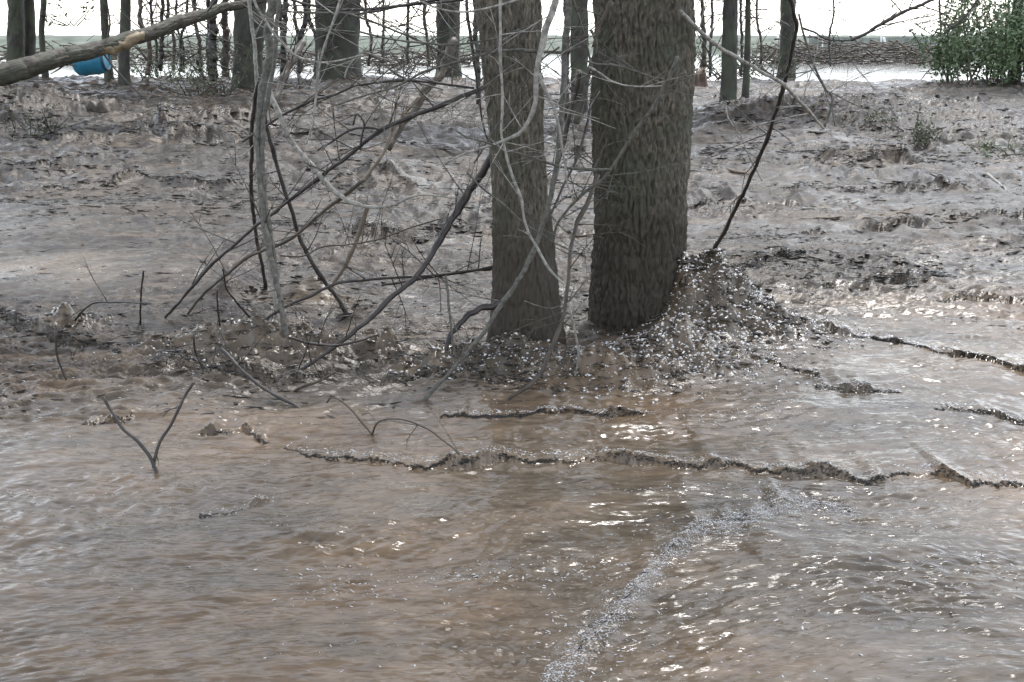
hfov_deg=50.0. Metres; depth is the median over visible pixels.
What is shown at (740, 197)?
branch
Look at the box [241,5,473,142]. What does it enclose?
branch
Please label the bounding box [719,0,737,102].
tree
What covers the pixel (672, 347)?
splash foam
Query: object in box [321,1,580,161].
branch
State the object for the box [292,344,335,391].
stick
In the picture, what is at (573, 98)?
stick
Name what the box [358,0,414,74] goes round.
sapling
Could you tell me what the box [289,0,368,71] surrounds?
sapling
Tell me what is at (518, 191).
branch
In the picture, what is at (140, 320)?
twig
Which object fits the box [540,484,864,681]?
foam
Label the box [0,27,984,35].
water
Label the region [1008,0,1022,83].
tree
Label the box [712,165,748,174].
stick
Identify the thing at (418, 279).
branch
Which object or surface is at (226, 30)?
sapling
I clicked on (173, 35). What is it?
sapling
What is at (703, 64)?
sapling
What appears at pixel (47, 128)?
bush
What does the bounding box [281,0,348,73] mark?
sapling
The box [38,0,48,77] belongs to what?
tree
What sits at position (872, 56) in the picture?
driftwood litter
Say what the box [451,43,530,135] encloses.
branch
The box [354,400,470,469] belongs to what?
twig
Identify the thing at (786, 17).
tree
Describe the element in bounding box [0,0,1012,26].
sky
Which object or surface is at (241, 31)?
tree
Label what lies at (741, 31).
sapling
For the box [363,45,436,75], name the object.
bush
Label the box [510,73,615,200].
branch
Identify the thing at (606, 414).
bark crumbs
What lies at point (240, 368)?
twig
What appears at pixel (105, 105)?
stump
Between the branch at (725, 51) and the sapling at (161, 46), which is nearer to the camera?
the branch at (725, 51)
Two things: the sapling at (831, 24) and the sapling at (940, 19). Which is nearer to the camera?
the sapling at (940, 19)
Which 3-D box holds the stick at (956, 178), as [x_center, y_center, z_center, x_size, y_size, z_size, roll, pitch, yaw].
[5.262,-1.870,12.881,0.959,0.136,0.056,14,21,39]
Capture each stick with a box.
[170,46,224,86]
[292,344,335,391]
[331,202,396,288]
[415,275,527,377]
[541,39,604,173]
[567,302,579,376]
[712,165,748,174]
[757,211,912,219]
[930,173,993,181]
[983,172,1006,189]
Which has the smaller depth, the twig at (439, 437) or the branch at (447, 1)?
the twig at (439, 437)
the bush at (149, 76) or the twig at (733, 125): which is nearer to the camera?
the twig at (733, 125)
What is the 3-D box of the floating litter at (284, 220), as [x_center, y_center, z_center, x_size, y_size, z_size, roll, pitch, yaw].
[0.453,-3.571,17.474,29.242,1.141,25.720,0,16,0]
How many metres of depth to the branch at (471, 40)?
6.08 m
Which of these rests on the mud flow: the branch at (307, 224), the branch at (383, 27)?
the branch at (307, 224)
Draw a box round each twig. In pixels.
[46,256,142,326]
[55,331,66,379]
[102,382,194,472]
[115,333,209,372]
[139,270,143,322]
[174,288,220,325]
[189,225,287,318]
[219,326,299,407]
[326,397,373,436]
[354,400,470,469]
[690,82,778,180]
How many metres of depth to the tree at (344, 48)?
28.53 m
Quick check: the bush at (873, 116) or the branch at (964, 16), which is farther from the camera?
the bush at (873, 116)
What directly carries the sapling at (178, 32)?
in the water at (905, 71)
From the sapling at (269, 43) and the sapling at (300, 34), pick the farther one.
the sapling at (300, 34)
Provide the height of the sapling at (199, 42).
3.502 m
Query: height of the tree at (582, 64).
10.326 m
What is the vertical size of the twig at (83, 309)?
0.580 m
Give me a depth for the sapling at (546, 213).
5.46 m
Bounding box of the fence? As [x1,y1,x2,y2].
[777,33,985,55]
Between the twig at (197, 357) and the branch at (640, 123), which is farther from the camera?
the twig at (197, 357)
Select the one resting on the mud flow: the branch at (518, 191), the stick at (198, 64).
the stick at (198, 64)
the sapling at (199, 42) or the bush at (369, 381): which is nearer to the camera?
the bush at (369, 381)
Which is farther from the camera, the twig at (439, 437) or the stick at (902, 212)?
the stick at (902, 212)
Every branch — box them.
[156,51,482,317]
[166,317,269,382]
[183,178,409,314]
[235,8,313,108]
[240,0,376,70]
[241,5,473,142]
[261,0,374,144]
[264,194,492,325]
[271,95,379,156]
[272,0,457,79]
[276,0,469,87]
[280,153,451,274]
[287,114,489,371]
[287,298,379,361]
[312,72,401,146]
[313,19,397,77]
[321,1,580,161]
[336,0,559,69]
[337,63,452,201]
[351,0,475,55]
[376,22,442,109]
[381,232,492,305]
[417,89,452,113]
[422,0,519,35]
[427,0,492,138]
[438,0,588,284]
[445,0,598,163]
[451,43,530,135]
[455,101,611,223]
[466,132,585,250]
[473,6,588,163]
[490,23,641,131]
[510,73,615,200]
[524,300,560,308]
[542,101,642,222]
[544,0,612,51]
[545,36,654,77]
[551,56,703,246]
[563,66,711,88]
[572,0,634,134]
[679,0,890,156]
[711,0,838,248]
[760,13,888,136]
[798,0,877,96]
[850,0,966,40]
[898,0,1002,33]
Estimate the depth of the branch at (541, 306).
5.67 m
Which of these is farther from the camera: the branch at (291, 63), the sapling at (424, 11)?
the sapling at (424, 11)
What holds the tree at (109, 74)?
on the mud flow
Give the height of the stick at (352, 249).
0.895 m
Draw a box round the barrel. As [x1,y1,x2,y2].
[72,54,110,75]
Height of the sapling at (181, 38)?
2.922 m
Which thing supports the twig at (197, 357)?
on the mud flow
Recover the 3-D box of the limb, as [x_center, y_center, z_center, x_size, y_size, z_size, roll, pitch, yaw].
[-0.849,-1.767,8.013,1.324,0.969,0.484,-8,18,-25]
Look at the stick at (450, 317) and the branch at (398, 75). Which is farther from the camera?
the branch at (398, 75)
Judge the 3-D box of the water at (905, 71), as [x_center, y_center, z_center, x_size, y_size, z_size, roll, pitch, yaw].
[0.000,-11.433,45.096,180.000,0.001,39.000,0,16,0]
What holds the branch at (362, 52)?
attached to the branch at (383, 27)
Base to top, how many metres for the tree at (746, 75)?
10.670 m
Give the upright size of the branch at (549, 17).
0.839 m
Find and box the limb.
[324,31,473,167]
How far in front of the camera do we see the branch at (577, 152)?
6.03 m
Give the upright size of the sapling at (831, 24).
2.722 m
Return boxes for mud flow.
[0,74,1023,681]
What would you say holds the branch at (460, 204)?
attached to the tree at (538, 284)
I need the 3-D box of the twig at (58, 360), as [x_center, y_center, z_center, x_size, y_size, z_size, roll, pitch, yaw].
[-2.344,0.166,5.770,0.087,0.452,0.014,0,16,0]
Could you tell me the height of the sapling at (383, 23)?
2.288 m
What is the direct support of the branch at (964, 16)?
attached to the branch at (896, 14)
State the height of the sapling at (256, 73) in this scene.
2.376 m
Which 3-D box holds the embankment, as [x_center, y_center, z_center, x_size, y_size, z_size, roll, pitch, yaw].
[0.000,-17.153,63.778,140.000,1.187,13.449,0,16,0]
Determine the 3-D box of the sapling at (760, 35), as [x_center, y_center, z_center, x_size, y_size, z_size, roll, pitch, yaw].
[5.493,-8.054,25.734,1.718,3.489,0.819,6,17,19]
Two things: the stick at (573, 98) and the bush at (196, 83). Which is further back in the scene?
the bush at (196, 83)
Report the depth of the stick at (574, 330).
5.57 m
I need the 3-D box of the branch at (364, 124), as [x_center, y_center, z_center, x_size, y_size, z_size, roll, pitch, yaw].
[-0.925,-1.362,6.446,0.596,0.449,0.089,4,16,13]
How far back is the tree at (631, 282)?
6.50 m
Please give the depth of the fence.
55.38 m
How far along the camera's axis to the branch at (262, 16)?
6.07 m
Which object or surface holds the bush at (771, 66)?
on the mud flow
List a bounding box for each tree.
[6,0,24,61]
[24,0,38,76]
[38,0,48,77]
[100,0,114,80]
[118,0,130,85]
[232,0,266,87]
[313,0,362,80]
[435,0,462,75]
[444,0,566,351]
[570,0,588,111]
[587,0,696,331]
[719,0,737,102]
[741,0,750,97]
[776,0,795,77]
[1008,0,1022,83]
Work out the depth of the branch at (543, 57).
5.38 m
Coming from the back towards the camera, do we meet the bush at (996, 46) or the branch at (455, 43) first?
the bush at (996, 46)
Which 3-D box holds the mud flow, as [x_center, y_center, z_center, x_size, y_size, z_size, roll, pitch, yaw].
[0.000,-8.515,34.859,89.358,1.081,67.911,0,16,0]
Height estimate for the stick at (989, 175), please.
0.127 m
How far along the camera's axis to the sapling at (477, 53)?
15.95 m
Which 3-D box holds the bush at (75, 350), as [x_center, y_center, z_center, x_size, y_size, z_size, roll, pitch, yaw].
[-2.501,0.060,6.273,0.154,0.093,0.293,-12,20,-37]
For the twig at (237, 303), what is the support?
on the mud flow
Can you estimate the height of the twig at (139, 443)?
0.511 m
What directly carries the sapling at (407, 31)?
on the mud flow
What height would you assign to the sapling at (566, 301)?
1.160 m
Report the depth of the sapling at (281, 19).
26.88 m
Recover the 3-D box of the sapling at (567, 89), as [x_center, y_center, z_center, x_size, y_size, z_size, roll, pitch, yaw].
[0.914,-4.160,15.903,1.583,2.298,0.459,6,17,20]
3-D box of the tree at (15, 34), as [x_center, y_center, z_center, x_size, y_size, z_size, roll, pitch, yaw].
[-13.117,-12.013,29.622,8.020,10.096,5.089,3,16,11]
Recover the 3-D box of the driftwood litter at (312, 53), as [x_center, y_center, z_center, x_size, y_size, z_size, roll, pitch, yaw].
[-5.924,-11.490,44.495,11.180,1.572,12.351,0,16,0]
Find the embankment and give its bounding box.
[0,35,970,54]
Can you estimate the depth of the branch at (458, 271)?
6.51 m
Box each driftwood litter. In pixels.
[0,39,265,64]
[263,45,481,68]
[743,32,970,64]
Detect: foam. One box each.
[0,243,1023,681]
[141,248,919,404]
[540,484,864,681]
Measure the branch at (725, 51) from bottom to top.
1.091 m
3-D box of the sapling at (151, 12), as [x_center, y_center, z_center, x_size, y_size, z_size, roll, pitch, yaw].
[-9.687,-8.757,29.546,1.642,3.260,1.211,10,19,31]
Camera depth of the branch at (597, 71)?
5.14 m
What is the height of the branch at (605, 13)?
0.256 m
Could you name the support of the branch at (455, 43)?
attached to the tree at (538, 284)
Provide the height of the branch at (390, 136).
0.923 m
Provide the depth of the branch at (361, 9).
6.21 m
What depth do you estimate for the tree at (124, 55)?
25.54 m
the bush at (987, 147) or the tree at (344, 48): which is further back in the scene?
the tree at (344, 48)
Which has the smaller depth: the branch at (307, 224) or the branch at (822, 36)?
the branch at (307, 224)
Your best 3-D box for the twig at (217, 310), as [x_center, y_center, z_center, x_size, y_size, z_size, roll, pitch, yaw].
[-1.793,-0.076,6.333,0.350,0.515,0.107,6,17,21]
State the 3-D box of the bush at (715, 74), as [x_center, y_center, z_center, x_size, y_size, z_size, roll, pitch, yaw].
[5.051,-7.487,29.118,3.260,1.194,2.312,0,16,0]
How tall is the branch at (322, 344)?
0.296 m
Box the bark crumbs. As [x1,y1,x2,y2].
[0,152,1023,672]
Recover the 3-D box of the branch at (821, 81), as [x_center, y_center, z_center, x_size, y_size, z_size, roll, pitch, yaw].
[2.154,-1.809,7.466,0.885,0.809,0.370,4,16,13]
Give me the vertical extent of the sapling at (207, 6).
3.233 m
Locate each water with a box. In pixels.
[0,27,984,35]
[0,54,1023,81]
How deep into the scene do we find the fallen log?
17.05 m
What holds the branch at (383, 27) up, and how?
attached to the branch at (471, 40)
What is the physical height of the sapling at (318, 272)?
1.557 m
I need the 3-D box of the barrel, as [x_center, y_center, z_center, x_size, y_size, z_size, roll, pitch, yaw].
[-7.245,-4.830,18.901,0.586,0.531,0.510,0,16,0]
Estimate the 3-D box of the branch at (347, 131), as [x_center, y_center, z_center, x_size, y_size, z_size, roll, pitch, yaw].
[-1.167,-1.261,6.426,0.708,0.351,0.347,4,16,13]
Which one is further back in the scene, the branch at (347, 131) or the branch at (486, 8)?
the branch at (347, 131)
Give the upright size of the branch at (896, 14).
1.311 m
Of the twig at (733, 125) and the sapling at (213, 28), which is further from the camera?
the sapling at (213, 28)
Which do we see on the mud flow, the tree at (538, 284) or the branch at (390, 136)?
the tree at (538, 284)
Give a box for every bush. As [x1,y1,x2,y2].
[2,93,80,137]
[40,0,99,26]
[67,341,84,358]
[112,41,205,80]
[135,36,263,97]
[252,49,326,89]
[355,365,401,386]
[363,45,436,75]
[694,40,766,80]
[737,43,814,77]
[827,103,936,130]
[895,115,942,147]
[902,0,1023,86]
[962,131,1023,157]
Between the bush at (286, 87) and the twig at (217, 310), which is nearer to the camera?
the twig at (217, 310)
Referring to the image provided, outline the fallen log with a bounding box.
[0,0,266,99]
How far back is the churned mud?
6.14 m
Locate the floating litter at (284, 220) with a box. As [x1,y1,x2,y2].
[0,76,1023,419]
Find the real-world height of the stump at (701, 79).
0.559 m
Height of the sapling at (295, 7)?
2.800 m
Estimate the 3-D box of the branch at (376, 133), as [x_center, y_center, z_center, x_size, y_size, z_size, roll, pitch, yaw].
[-1.158,-0.824,6.669,2.326,1.821,0.483,0,16,0]
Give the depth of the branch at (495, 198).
5.48 m
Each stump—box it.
[81,97,120,112]
[694,67,707,86]
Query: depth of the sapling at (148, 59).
23.17 m
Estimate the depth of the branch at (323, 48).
5.96 m
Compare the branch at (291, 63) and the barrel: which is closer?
the branch at (291, 63)
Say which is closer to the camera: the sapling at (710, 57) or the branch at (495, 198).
the branch at (495, 198)
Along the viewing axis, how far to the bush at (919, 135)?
15.69 m
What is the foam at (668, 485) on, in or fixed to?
on the mud flow
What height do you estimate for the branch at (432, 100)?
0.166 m
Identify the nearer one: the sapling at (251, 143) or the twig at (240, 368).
the twig at (240, 368)
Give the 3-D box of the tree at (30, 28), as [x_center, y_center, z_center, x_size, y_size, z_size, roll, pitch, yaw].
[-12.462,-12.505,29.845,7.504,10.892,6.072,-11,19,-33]
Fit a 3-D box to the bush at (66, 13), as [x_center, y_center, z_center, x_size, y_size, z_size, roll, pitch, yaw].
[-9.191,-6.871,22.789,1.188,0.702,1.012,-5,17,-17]
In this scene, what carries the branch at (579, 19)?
attached to the sapling at (546, 213)
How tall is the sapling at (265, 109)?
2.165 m
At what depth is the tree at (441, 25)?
32.46 m
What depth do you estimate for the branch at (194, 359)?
6.00 m
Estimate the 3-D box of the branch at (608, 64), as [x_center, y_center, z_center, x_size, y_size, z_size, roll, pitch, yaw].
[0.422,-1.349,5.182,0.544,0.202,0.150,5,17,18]
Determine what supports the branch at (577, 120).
attached to the branch at (579, 19)
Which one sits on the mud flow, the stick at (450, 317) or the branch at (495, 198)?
the stick at (450, 317)
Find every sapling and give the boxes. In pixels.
[87,0,208,70]
[102,0,190,74]
[136,0,205,76]
[141,0,205,74]
[143,0,176,76]
[144,0,219,73]
[167,0,230,73]
[172,0,236,81]
[179,0,222,71]
[188,0,277,76]
[219,0,281,320]
[223,0,294,319]
[244,0,349,78]
[245,115,347,312]
[249,77,277,289]
[253,0,454,337]
[265,2,315,76]
[277,3,319,74]
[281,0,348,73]
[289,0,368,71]
[350,0,419,63]
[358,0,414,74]
[380,0,457,66]
[384,0,463,63]
[386,0,637,400]
[439,0,482,121]
[499,174,645,400]
[544,0,593,132]
[695,0,767,70]
[696,0,757,75]
[720,0,791,74]
[737,0,780,70]
[797,0,862,65]
[894,0,973,79]
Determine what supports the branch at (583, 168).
attached to the tree at (538, 284)
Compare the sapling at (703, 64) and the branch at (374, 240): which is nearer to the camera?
the branch at (374, 240)
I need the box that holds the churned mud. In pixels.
[363,247,863,406]
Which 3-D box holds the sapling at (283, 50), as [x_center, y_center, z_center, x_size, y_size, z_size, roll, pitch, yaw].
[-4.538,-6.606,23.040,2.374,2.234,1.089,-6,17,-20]
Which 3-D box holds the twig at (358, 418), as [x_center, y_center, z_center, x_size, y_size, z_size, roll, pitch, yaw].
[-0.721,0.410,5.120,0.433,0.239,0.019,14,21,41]

